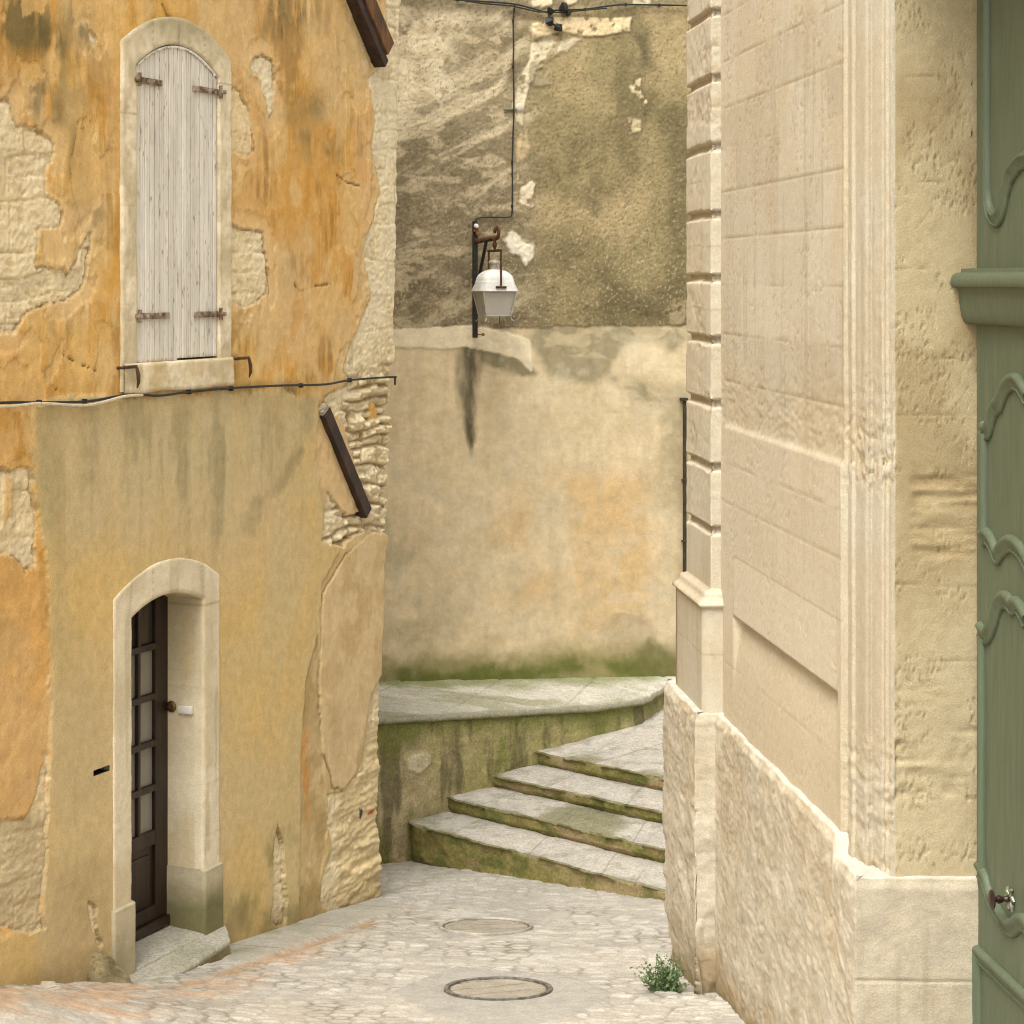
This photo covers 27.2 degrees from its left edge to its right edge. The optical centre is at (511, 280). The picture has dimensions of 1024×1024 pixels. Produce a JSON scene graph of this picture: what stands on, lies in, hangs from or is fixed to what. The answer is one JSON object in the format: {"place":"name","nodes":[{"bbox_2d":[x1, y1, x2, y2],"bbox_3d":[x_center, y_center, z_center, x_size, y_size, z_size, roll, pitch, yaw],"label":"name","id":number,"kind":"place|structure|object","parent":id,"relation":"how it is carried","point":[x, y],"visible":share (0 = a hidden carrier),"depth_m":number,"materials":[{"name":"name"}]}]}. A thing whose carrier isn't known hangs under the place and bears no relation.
{"place":"outdoors","nodes":[
{"label":"outdoors","id":0,"kind":"place"},
{"bbox_2d":[0,860,744,1023],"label":"street","id":1,"kind":"structure","parent":0,"point":[393,953],"depth_m":14.44,"materials":[{"name":"stone"}]},
{"bbox_2d":[40,981,55,985],"bbox_3d":[-2.877,4.375,13.089,0.102,0.069,0.131,0,0,0],"label":"rubble stone","id":2,"kind":"object","parent":1,"relation":"on","point":[42,983],"visible":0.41,"depth_m":13.12,"materials":[{"name":"beige stone"}]},
{"bbox_2d":[43,984,62,989],"bbox_3d":[-2.821,4.388,13.096,0.132,0.099,0.124,0,0,0],"label":"rubble stone","id":3,"kind":"object","parent":1,"relation":"on","point":[54,987],"visible":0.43,"depth_m":13.06,"materials":[{"name":"beige stone"}]},
{"bbox_2d":[87,950,132,983],"bbox_3d":[-2.556,4.679,13.835,0.380,0.642,0.434,0,0,21],"label":"guard stone","id":4,"kind":"object","parent":1,"relation":"on","point":[104,967],"visible":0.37,"depth_m":13.78,"materials":[{"name":"beige stone"}]},
{"bbox_2d":[135,925,204,970],"bbox_3d":[-2.561,4.795,14.700,0.466,0.429,1.004,0,0,23],"label":"threshold stone","id":5,"kind":"object","parent":1,"relation":"on","point":[158,944],"visible":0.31,"depth_m":14.75,"materials":[{"name":"beige stone"}]},
{"bbox_2d":[130,925,230,980],"bbox_3d":[-2.260,4.886,14.634,0.309,0.549,1.479,0,0,23],"label":"doorstep","id":6,"kind":"object","parent":1,"relation":"on","point":[214,946],"visible":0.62,"depth_m":14.62,"materials":[{"name":"stone"}]},
{"bbox_2d":[0,0,400,985],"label":"ochre house","id":7,"kind":"structure","parent":1,"relation":"on","point":[198,194],"depth_m":15.03,"materials":[{"name":"paint"}]},
{"bbox_2d":[0,394,142,407],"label":"wall cable","id":8,"kind":"object","parent":7,"relation":"attached to","point":[68,404],"depth_m":13.49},
{"bbox_2d":[131,595,167,927],"bbox_3d":[-2.660,3.280,14.730,0.054,2.460,0.949,0,0,23],"label":"door","id":9,"kind":"structure","parent":7,"relation":"in","point":[149,626],"depth_m":14.97,"materials":[{"name":"brown wood"}]},
{"bbox_2d":[0,376,396,403],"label":"wall cable","id":10,"kind":"object","parent":7,"relation":"attached to","point":[189,391],"depth_m":15.04,"materials":[{"name":"black rubber"}]},
{"bbox_2d":[318,403,371,517],"bbox_3d":[-1.355,1.444,16.975,0.104,0.976,0.833,0,0,23],"label":"timber","id":11,"kind":"object","parent":7,"relation":"attached to","point":[347,466],"visible":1,"depth_m":16.93,"materials":[{"name":"brown wood"}]},
{"bbox_2d":[346,0,393,67],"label":"timber","id":12,"kind":"object","parent":7,"relation":"attached to","point":[372,28],"visible":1,"depth_m":17.27,"materials":[{"name":"brown wood"}]},
{"bbox_2d":[439,917,532,935],"bbox_3d":[-0.198,4.939,16.148,0.720,0.158,0.722,0,0,0],"label":"manhole cover","id":13,"kind":"object","parent":1,"relation":"on","point":[484,926],"visible":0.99,"depth_m":16.12,"materials":[{"name":"metal"}]},
{"bbox_2d":[444,976,552,1000],"bbox_3d":[-0.090,4.636,13.818,0.710,0.156,0.712,0,0,0],"label":"manhole cover","id":14,"kind":"object","parent":1,"relation":"on","point":[498,988],"visible":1,"depth_m":13.80,"materials":[{"name":"metal"}]},
{"bbox_2d":[375,676,675,863],"bbox_3d":[-0.396,4.833,21.489,6.409,1.733,2.088,0,0,-42],"label":"stone ledge","id":15,"kind":"object","parent":1,"relation":"on","point":[439,742],"visible":0.44,"depth_m":20.39,"materials":[{"name":"beige stone"}]},
{"bbox_2d":[379,0,691,681],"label":"building","id":16,"kind":"structure","parent":1,"relation":"on","point":[532,494],"depth_m":22.10,"materials":[{"name":"paint"}]},
{"bbox_2d":[471,221,517,337],"bbox_3d":[-0.219,-0.016,21.490,0.418,1.202,0.740,0,0,-18],"label":"street lantern","id":17,"kind":"object","parent":16,"relation":"attached to","point":[494,290],"visible":1,"depth_m":21.25,"materials":[{"name":"white glass"}]},
{"bbox_2d":[475,5,515,220],"bbox_3d":[-0.177,-1.723,21.898,0.457,2.291,0.040,0,0,-20],"label":"lamp cable","id":18,"kind":"object","parent":16,"relation":"attached to","point":[513,127],"visible":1,"depth_m":21.96,"materials":[{"name":"black rubber"}]},
{"bbox_2d":[503,103,523,111],"bbox_3d":[0.017,-1.802,21.974,0.222,0.090,0.032,0,0,-20],"label":"wall bracket","id":19,"kind":"object","parent":16,"relation":"attached to","point":[519,107],"depth_m":21.98,"materials":[{"name":"metal"}]},
{"bbox_2d":[455,0,686,31],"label":"power cable","id":20,"kind":"object","parent":16,"relation":"attached to","point":[563,6],"visible":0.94,"depth_m":22.07,"materials":[{"name":"black rubber"}]},
{"bbox_2d":[679,397,687,571],"bbox_3d":[1.834,2.828,22.634,0.070,3.163,0.080,0,0,-20],"label":"drain pipe","id":21,"kind":"object","parent":16,"relation":"attached to","point":[684,479],"visible":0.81,"depth_m":22.62,"materials":[{"name":"black metal"}]},
{"bbox_2d":[409,708,665,900],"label":"stone steps","id":22,"kind":"structure","parent":1,"relation":"on","point":[586,813],"depth_m":19.31,"materials":[{"name":"beige stone"}]},
{"bbox_2d":[630,951,692,992],"bbox_3d":[0.976,4.503,13.784,0.418,0.279,0.356,0,0,-9],"label":"weed","id":23,"kind":"object","parent":1,"relation":"on","point":[661,980],"visible":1,"depth_m":13.77,"materials":[{"name":"green plant"}]},
{"bbox_2d":[662,0,977,1023],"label":"stone building","id":24,"kind":"structure","parent":1,"relation":"on","point":[820,764],"depth_m":11.00,"materials":[{"name":"stone"}]},
{"bbox_2d":[950,0,1023,1023],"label":"carriage door","id":25,"kind":"structure","parent":24,"relation":"attached to","point":[990,288],"depth_m":9.95,"materials":[{"name":"green paint"}]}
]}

